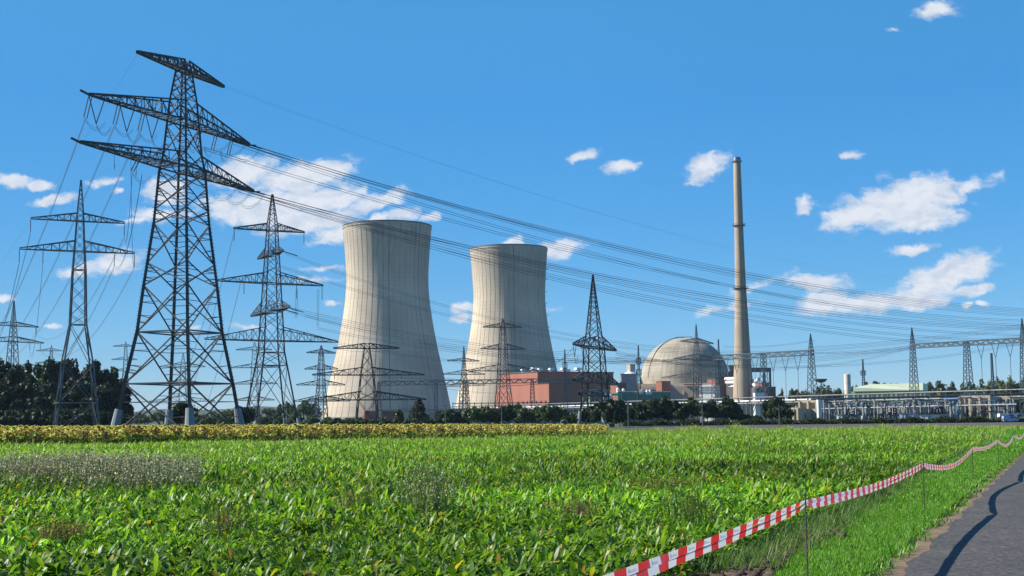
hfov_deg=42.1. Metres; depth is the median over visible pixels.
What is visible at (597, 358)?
power line
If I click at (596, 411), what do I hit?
broadleaf tree
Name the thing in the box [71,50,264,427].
transmission pylon
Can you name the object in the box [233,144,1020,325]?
power line
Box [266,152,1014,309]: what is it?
power line
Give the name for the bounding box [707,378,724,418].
stair tower
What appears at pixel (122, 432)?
sunflower
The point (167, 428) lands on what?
sunflower
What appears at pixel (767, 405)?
broadleaf tree
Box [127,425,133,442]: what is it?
sunflower
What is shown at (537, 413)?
bush
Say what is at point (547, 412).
bush
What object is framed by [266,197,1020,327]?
power line
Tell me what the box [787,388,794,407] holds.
broadleaf tree
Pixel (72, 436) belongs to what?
sunflower
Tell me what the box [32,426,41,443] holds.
sunflower
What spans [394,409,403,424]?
broadleaf tree
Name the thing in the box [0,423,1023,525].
tall grass
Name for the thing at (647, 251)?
power line
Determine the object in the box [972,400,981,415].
insulator stand
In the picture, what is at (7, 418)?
broadleaf tree
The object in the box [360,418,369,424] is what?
bush
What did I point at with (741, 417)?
broadleaf tree
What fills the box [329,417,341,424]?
bush
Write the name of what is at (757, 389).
dark tank
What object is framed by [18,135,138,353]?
power line
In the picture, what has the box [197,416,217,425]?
broadleaf tree
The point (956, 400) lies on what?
blue switch stand
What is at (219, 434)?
sunflower
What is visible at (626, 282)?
power line
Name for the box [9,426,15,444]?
sunflower
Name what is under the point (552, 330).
power line
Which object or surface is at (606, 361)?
power line
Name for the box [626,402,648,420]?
broadleaf tree
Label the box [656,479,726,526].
weed plant
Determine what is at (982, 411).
disconnector
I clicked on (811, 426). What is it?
harvested field
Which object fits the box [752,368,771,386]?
portal crane
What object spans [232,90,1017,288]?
power line
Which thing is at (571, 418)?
broadleaf tree
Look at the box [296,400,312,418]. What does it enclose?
broadleaf tree
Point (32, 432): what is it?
sunflower
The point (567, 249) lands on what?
power line
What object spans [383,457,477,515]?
weed plant
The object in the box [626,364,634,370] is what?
roof tank
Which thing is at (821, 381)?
lightning floodlight
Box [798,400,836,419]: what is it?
transformer bay
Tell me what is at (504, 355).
power line
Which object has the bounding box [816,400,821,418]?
white post
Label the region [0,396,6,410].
broadleaf tree
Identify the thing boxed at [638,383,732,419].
reactor annex
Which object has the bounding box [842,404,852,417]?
disconnector
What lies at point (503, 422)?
boundary wall
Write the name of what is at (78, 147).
power line
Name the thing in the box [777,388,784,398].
broadleaf tree
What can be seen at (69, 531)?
weed plant
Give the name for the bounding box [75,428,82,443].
sunflower
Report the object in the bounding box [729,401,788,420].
panel wall
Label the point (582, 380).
transmission pylon
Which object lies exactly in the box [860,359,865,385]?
lattice mast
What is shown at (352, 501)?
weed plant
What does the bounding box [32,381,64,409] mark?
broadleaf tree
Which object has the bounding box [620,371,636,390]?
auxiliary building
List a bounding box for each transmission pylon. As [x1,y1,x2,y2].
[0,301,43,368]
[19,180,134,425]
[36,345,62,362]
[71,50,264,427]
[112,342,136,381]
[149,353,214,401]
[204,194,337,424]
[231,342,280,424]
[295,345,348,423]
[308,343,425,426]
[443,346,484,407]
[467,318,538,423]
[572,275,618,426]
[662,324,724,420]
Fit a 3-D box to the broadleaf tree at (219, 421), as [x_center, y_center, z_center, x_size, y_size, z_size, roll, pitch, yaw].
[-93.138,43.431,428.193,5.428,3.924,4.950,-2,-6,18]
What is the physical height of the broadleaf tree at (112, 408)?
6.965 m
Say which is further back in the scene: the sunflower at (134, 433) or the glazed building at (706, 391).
the glazed building at (706, 391)
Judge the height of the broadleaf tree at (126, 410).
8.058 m
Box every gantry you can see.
[376,378,571,425]
[711,334,817,420]
[909,318,1023,415]
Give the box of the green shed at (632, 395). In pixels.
[616,391,670,422]
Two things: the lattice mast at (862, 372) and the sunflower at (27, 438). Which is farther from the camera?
the lattice mast at (862, 372)
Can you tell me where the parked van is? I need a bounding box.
[997,414,1019,417]
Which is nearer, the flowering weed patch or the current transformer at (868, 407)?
the flowering weed patch
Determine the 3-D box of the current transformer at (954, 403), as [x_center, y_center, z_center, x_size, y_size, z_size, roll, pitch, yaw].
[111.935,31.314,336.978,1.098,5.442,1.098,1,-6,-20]
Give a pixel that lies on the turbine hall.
(544, 392)
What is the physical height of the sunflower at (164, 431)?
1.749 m
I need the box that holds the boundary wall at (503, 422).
[453,408,577,424]
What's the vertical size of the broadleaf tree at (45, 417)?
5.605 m
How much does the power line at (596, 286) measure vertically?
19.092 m
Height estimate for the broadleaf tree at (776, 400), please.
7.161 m
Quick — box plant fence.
[452,402,574,424]
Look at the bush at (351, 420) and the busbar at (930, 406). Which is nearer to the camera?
the busbar at (930, 406)
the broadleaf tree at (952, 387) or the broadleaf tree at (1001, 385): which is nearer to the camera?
the broadleaf tree at (1001, 385)
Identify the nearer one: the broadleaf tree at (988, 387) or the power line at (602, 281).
the power line at (602, 281)
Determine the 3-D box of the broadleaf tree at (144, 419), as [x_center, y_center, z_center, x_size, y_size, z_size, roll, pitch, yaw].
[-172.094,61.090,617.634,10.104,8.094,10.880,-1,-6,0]
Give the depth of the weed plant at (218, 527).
18.03 m
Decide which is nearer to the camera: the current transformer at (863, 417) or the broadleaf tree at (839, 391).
the current transformer at (863, 417)
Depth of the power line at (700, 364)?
341.53 m
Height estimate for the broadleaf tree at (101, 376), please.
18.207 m
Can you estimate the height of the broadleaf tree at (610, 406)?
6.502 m
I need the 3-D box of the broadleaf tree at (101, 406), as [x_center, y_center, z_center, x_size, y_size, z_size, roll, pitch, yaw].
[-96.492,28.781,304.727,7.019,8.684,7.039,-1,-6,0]
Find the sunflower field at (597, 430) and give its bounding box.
[0,423,610,444]
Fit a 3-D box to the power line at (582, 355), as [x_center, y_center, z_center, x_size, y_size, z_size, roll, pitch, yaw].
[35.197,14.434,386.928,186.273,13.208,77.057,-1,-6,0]
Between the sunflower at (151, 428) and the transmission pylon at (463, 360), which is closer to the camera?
the sunflower at (151, 428)
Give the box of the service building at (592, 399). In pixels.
[589,388,610,422]
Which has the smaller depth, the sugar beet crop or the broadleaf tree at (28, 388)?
the sugar beet crop
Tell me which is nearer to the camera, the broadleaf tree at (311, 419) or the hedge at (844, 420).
the hedge at (844, 420)
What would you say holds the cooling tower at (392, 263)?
on the ground at (621, 427)
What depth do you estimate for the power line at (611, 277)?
294.23 m
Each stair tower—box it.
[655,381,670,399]
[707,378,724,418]
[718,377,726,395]
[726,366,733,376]
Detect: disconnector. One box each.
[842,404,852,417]
[848,407,856,417]
[886,405,895,418]
[889,404,899,418]
[892,406,900,418]
[896,404,905,419]
[928,403,937,414]
[934,406,943,414]
[937,401,948,414]
[978,404,988,417]
[980,400,992,417]
[985,400,996,417]
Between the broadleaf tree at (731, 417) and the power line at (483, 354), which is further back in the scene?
the power line at (483, 354)
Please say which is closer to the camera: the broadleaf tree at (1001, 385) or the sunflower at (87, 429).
the sunflower at (87, 429)
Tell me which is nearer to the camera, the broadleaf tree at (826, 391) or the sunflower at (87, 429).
the sunflower at (87, 429)
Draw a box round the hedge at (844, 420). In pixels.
[621,415,1023,425]
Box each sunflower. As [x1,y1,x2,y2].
[5,431,9,442]
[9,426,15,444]
[15,425,21,442]
[22,426,28,443]
[27,425,34,443]
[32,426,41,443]
[42,429,49,441]
[63,428,69,443]
[67,427,72,442]
[69,426,77,443]
[74,430,78,443]
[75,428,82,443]
[84,428,90,443]
[91,429,97,443]
[98,427,103,442]
[119,424,125,442]
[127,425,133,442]
[131,425,137,441]
[134,425,142,442]
[145,425,153,441]
[154,427,158,441]
[159,424,165,441]
[163,426,170,440]
[172,425,178,440]
[182,425,187,440]
[203,428,207,440]
[216,428,221,440]
[247,426,253,440]
[276,428,280,440]
[290,423,296,440]
[333,423,339,439]
[347,424,352,438]
[437,424,443,437]
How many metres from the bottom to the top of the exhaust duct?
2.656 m
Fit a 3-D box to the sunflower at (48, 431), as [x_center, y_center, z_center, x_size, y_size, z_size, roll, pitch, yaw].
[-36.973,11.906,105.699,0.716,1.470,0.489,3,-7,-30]
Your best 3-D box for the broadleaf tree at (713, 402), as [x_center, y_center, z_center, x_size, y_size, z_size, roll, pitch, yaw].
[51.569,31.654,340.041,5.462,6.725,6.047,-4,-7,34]
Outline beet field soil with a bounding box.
[273,438,990,575]
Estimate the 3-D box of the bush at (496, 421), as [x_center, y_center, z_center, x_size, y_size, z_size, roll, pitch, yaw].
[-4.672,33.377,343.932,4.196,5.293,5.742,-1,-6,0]
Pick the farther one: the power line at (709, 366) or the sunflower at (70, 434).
the power line at (709, 366)
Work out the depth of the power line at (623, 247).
295.69 m
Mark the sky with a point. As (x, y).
(883, 139)
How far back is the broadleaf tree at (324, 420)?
456.15 m
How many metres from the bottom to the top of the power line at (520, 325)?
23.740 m
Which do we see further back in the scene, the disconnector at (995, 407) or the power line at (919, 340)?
the power line at (919, 340)
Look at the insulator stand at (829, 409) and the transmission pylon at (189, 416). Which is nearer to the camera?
the transmission pylon at (189, 416)
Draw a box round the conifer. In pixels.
[406,398,431,424]
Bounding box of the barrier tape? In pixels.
[603,433,1023,575]
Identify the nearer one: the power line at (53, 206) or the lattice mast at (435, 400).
the power line at (53, 206)
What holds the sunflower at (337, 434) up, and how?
on the beet field soil
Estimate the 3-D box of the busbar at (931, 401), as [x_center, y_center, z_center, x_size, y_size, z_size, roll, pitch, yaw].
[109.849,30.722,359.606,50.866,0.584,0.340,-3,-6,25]
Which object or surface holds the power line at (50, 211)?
attached to the transmission pylon at (189, 416)
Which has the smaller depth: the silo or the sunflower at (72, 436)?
the sunflower at (72, 436)
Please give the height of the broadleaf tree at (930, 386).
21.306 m
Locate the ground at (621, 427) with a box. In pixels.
[84,421,946,562]
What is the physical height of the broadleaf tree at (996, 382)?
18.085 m
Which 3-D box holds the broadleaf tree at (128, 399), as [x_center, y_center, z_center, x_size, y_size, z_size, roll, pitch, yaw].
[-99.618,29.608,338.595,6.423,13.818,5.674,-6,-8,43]
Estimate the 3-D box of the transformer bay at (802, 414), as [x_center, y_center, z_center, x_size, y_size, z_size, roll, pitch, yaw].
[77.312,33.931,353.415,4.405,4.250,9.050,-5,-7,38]
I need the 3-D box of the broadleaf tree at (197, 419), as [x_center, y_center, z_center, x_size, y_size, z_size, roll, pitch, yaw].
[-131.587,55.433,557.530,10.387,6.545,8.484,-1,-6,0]
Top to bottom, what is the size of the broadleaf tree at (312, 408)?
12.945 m
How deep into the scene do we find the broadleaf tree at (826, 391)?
895.76 m
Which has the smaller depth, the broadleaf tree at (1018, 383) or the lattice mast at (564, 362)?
the lattice mast at (564, 362)
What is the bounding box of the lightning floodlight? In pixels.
[815,379,826,397]
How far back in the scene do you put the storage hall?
618.36 m
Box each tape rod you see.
[803,493,807,575]
[923,459,924,508]
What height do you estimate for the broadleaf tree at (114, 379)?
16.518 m
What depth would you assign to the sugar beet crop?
22.92 m
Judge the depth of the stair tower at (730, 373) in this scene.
904.40 m
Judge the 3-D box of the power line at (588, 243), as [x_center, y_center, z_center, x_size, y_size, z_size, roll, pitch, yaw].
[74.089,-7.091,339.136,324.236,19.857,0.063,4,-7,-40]
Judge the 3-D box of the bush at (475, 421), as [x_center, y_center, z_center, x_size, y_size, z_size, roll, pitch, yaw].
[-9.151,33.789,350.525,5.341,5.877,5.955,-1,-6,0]
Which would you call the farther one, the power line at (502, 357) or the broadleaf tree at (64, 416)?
the power line at (502, 357)
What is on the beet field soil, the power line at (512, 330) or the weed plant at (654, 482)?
the weed plant at (654, 482)
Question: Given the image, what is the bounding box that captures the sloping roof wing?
[671,385,682,420]
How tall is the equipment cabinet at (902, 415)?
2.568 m
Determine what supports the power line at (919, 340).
attached to the gantry at (763, 382)
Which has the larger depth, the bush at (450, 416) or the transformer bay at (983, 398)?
the transformer bay at (983, 398)
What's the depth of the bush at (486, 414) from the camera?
337.86 m
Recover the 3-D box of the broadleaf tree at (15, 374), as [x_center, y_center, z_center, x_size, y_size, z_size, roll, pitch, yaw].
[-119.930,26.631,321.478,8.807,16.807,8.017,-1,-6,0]
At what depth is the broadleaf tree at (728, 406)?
337.49 m
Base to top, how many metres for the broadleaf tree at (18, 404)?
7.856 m
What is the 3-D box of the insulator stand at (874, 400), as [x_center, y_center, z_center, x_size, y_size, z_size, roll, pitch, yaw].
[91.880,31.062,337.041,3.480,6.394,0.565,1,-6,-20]
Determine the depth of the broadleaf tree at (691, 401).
339.24 m
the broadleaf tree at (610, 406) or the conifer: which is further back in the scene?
the conifer
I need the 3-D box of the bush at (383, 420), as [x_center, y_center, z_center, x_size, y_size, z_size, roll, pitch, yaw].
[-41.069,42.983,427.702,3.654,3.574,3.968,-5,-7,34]
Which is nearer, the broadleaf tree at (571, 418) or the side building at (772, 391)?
the broadleaf tree at (571, 418)
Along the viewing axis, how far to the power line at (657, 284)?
306.87 m
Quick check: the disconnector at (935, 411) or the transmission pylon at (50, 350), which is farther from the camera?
the transmission pylon at (50, 350)
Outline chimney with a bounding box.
[732,157,752,400]
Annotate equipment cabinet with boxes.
[837,414,844,423]
[899,413,905,417]
[906,413,915,416]
[919,415,929,418]
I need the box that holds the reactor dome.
[640,336,728,383]
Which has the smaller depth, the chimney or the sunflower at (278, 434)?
the sunflower at (278, 434)
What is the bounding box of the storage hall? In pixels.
[851,383,929,417]
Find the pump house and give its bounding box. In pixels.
[378,409,452,423]
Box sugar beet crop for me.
[0,426,1005,575]
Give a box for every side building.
[610,385,620,400]
[619,383,626,390]
[765,387,775,399]
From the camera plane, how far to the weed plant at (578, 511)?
20.01 m
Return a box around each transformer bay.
[790,408,816,420]
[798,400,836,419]
[959,395,1011,418]
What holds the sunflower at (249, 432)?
on the beet field soil
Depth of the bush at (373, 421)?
426.98 m
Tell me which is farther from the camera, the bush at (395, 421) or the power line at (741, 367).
the bush at (395, 421)
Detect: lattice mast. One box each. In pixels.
[434,380,437,418]
[563,349,567,409]
[636,345,642,421]
[717,339,721,400]
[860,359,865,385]
[990,353,994,393]
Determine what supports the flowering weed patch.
on the beet field soil
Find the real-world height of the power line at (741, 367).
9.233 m
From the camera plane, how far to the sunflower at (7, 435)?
104.92 m
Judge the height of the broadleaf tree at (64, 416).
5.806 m
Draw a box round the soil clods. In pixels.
[704,521,851,575]
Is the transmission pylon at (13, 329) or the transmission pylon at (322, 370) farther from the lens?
the transmission pylon at (322, 370)
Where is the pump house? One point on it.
(389, 413)
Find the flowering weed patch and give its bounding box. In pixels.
[0,448,211,490]
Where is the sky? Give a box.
[0,0,1023,411]
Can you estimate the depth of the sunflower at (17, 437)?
105.15 m
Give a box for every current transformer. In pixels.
[855,402,859,419]
[861,402,865,419]
[867,405,870,419]
[912,400,917,417]
[948,402,953,417]
[952,401,956,418]
[959,403,963,418]
[1005,399,1010,413]
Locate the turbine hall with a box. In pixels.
[495,371,613,422]
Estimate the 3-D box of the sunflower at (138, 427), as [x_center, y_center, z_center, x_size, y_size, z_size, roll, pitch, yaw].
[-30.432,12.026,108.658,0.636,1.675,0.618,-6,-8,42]
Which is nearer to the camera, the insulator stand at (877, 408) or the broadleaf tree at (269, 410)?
the insulator stand at (877, 408)
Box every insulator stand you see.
[822,398,828,419]
[825,402,833,419]
[829,398,840,419]
[862,401,871,417]
[868,398,879,416]
[873,402,880,416]
[959,397,970,416]
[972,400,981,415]
[1008,397,1018,413]
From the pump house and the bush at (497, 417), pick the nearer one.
the bush at (497, 417)
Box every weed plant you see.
[26,510,95,546]
[192,491,261,539]
[331,482,377,508]
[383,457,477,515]
[489,442,540,456]
[542,495,602,518]
[606,469,722,495]
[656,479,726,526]
[728,464,816,480]
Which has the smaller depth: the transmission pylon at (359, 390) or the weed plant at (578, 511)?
the weed plant at (578, 511)
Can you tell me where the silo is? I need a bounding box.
[844,374,850,407]
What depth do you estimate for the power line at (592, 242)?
288.60 m
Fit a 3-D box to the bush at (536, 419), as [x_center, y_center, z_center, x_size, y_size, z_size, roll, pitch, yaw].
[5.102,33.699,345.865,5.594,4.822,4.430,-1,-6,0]
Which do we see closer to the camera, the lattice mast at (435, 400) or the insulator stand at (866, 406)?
the insulator stand at (866, 406)
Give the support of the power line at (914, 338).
attached to the gantry at (763, 382)
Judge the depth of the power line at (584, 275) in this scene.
288.76 m
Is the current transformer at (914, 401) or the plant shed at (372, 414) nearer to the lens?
the current transformer at (914, 401)
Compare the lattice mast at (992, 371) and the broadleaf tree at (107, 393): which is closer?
the broadleaf tree at (107, 393)
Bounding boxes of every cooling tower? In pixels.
[317,220,449,423]
[455,244,556,407]
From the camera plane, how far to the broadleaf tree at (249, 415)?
260.17 m
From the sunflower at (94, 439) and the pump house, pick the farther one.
the pump house
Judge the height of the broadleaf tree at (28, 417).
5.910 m
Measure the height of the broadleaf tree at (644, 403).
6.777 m
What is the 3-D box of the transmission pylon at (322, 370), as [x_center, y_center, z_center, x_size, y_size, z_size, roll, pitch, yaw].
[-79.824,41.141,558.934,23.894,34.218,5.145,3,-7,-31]
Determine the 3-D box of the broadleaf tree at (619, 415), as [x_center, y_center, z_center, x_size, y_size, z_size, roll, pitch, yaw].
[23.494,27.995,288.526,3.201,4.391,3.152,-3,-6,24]
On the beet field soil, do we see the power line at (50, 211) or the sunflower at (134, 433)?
the sunflower at (134, 433)
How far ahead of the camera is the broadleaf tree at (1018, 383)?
546.98 m
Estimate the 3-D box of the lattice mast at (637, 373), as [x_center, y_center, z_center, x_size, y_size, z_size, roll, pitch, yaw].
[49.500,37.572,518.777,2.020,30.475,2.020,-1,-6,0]
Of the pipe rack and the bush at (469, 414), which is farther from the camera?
the pipe rack
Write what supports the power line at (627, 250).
attached to the transmission pylon at (189, 416)
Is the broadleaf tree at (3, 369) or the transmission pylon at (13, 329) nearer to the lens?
the broadleaf tree at (3, 369)
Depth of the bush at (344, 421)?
426.95 m
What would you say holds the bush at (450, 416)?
on the ground at (621, 427)
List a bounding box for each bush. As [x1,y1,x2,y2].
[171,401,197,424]
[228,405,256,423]
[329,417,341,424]
[340,419,349,424]
[349,418,355,424]
[353,417,363,424]
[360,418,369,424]
[368,419,378,424]
[378,416,391,424]
[392,413,402,423]
[425,417,434,424]
[435,409,456,424]
[446,411,465,423]
[461,407,478,423]
[472,406,482,423]
[477,406,495,424]
[491,407,499,423]
[492,407,508,422]
[499,404,516,424]
[511,403,526,423]
[513,407,535,423]
[525,409,542,423]
[533,406,541,423]
[538,404,556,422]
[544,405,564,423]
[551,406,569,423]
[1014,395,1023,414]
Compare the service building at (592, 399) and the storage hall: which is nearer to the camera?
the storage hall
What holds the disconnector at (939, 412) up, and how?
on the ground at (621, 427)
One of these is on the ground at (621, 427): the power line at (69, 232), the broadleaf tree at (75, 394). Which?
the broadleaf tree at (75, 394)
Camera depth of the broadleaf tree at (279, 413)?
656.29 m
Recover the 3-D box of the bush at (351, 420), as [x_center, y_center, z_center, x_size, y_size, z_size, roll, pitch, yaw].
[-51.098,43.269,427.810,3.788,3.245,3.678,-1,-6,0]
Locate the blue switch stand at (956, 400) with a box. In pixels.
[943,398,959,418]
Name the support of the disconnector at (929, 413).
on the ground at (621, 427)
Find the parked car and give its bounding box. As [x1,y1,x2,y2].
[1002,416,1017,421]
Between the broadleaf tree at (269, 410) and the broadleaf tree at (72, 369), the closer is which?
the broadleaf tree at (72, 369)
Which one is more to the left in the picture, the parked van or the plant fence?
the plant fence
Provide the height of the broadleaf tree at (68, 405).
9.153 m
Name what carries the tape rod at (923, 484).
on the ground at (621, 427)
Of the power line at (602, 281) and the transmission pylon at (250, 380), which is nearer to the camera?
the power line at (602, 281)
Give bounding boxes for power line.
[0,119,84,324]
[2,58,134,260]
[2,122,84,322]
[4,124,114,347]
[7,127,114,345]
[15,132,138,354]
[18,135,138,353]
[56,268,134,355]
[142,54,1016,296]
[191,234,233,391]
[197,145,1012,319]
[198,148,1023,321]
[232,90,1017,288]
[232,141,1007,323]
[233,141,1014,315]
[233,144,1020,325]
[234,139,1022,314]
[237,191,997,345]
[238,186,996,333]
[238,189,973,343]
[240,189,1016,335]
[246,143,1023,311]
[248,146,1017,312]
[251,190,1019,328]
[256,194,1003,329]
[257,197,981,340]
[262,196,970,338]
[263,149,1022,308]
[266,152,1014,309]
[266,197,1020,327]
[267,195,1007,325]
[283,266,804,354]
[287,254,804,352]
[288,312,907,365]
[290,270,795,355]
[291,307,909,360]
[291,309,906,362]
[292,311,910,364]
[297,256,812,351]
[307,315,718,361]
[308,317,721,362]
[317,327,709,360]
[318,329,721,362]
[338,342,637,363]
[339,344,634,365]
[364,376,552,379]
[387,376,542,380]
[421,343,805,361]
[424,342,792,360]
[618,342,1021,365]
[618,346,911,367]
[618,351,812,364]
[619,348,909,369]
[619,353,810,366]
[622,343,1023,367]
[819,324,1020,346]
[819,328,1013,349]
[822,326,1015,347]
[822,329,1015,350]
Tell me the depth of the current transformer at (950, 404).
335.76 m
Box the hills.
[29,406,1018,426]
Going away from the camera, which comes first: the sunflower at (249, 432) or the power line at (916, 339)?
the sunflower at (249, 432)
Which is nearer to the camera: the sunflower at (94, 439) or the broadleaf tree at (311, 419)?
the sunflower at (94, 439)
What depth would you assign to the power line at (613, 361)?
462.33 m
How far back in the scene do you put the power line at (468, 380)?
512.13 m
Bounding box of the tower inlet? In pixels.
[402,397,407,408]
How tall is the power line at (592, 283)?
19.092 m
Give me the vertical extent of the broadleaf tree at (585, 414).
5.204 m
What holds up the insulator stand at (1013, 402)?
on the ground at (621, 427)
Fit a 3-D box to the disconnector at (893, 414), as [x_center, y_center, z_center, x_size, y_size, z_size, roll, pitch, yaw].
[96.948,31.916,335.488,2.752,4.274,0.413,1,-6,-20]
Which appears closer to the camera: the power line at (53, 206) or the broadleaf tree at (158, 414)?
the power line at (53, 206)
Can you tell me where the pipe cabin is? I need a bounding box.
[753,393,764,419]
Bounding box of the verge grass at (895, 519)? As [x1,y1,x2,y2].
[685,428,1023,575]
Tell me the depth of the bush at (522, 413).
335.25 m
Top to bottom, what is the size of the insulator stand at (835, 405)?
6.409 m
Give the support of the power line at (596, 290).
attached to the transmission pylon at (189, 416)
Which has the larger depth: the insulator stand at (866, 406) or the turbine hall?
the turbine hall
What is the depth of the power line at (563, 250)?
279.98 m
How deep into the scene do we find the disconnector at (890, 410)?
351.11 m
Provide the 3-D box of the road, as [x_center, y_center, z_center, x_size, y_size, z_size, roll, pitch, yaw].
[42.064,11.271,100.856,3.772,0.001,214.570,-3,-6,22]
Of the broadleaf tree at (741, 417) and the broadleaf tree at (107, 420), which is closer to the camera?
the broadleaf tree at (107, 420)
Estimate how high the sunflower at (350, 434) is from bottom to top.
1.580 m
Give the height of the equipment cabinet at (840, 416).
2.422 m
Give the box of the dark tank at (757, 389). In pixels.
[752,386,762,399]
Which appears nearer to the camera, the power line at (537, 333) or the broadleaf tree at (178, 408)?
the broadleaf tree at (178, 408)
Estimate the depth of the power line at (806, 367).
347.45 m
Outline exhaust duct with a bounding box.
[724,377,733,380]
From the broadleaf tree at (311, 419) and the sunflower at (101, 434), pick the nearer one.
the sunflower at (101, 434)
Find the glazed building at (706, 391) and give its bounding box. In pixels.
[699,385,719,420]
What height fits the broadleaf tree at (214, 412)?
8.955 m
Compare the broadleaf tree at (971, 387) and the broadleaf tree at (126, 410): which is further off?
the broadleaf tree at (971, 387)
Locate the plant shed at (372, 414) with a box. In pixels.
[362,411,375,419]
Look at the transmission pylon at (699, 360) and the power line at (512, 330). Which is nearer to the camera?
the power line at (512, 330)
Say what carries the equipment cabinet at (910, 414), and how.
on the ground at (621, 427)
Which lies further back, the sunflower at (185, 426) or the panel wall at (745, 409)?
the panel wall at (745, 409)
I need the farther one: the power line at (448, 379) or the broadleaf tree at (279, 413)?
the broadleaf tree at (279, 413)
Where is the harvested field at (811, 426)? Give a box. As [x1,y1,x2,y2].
[629,422,1023,430]
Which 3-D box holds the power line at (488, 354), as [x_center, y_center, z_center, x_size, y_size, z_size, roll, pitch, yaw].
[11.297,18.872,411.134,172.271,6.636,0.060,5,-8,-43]
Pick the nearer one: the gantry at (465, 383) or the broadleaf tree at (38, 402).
the broadleaf tree at (38, 402)
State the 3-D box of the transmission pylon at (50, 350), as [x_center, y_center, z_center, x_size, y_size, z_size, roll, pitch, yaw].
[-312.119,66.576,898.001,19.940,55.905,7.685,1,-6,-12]
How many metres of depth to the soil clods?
14.78 m
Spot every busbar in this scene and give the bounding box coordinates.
[822,404,1015,408]
[837,399,1018,403]
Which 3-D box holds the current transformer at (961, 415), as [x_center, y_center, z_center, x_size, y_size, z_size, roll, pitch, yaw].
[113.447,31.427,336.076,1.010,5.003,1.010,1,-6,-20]
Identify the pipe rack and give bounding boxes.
[450,389,1023,423]
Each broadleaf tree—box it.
[0,356,11,380]
[0,381,23,409]
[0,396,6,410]
[0,409,17,427]
[2,364,26,387]
[7,399,27,410]
[12,379,41,402]
[13,408,42,426]
[23,360,44,427]
[24,396,49,425]
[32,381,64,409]
[34,356,68,387]
[36,408,64,426]
[50,393,73,411]
[55,408,89,426]
[62,377,94,407]
[63,358,82,378]
[74,409,105,426]
[75,359,110,425]
[77,395,106,411]
[89,383,117,411]
[99,411,122,426]
[103,366,127,407]
[106,403,125,413]
[114,400,131,415]
[118,377,133,416]
[122,413,131,424]
[132,411,150,424]
[148,410,164,423]
[194,413,204,423]
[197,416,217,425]
[205,411,220,420]
[216,418,227,427]
[220,409,230,424]
[258,415,273,424]
[262,407,276,416]
[271,404,282,418]
[273,417,289,424]
[281,401,298,424]
[287,412,303,423]
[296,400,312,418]
[301,415,320,425]
[306,402,321,416]
[320,417,331,424]
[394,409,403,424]
[560,411,577,423]
[581,406,601,421]
[590,401,612,423]
[600,398,627,426]
[612,407,626,426]
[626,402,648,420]
[639,400,655,421]
[647,397,671,419]
[660,395,673,419]
[669,399,689,420]
[681,397,696,420]
[692,402,712,420]
[707,399,726,419]
[716,395,740,419]
[729,402,743,420]
[737,414,750,420]
[750,415,763,419]
[761,399,776,420]
[766,396,794,418]
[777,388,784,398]
[779,403,791,418]
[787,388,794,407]
[791,389,805,406]
[808,386,827,400]
[819,383,834,412]
[831,388,841,397]
[927,381,936,400]
[932,380,945,400]
[946,381,958,404]
[959,382,966,394]
[966,381,975,393]
[975,379,987,393]
[983,379,993,393]
[986,377,1000,393]
[996,375,1019,395]
[1014,381,1023,401]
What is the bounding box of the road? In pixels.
[903,454,1023,575]
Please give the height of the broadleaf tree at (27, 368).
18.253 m
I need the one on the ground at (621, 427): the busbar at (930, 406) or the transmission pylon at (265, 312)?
the transmission pylon at (265, 312)
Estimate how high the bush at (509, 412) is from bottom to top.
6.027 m
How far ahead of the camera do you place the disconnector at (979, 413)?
335.38 m
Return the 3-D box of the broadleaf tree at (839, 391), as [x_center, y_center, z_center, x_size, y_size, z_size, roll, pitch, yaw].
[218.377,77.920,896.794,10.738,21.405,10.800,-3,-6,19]
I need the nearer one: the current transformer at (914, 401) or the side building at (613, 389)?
the current transformer at (914, 401)
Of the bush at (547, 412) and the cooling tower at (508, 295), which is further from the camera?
the cooling tower at (508, 295)
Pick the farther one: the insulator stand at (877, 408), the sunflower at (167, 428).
the insulator stand at (877, 408)
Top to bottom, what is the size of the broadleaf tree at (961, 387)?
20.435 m
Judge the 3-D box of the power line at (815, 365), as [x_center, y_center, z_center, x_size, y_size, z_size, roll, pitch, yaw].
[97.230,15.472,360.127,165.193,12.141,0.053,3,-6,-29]
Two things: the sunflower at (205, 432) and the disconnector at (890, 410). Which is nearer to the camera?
the sunflower at (205, 432)
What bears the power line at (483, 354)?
attached to the transmission pylon at (265, 312)
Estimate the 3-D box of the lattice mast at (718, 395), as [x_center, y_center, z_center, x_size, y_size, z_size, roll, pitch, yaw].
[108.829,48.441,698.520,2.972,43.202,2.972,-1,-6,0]
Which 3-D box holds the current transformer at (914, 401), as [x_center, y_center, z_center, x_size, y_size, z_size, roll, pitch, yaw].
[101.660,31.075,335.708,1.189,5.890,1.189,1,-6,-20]
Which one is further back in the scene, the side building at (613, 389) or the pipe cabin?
the side building at (613, 389)
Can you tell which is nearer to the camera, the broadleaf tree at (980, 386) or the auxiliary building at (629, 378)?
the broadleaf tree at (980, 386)
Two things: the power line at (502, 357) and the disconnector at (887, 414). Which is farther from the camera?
the power line at (502, 357)

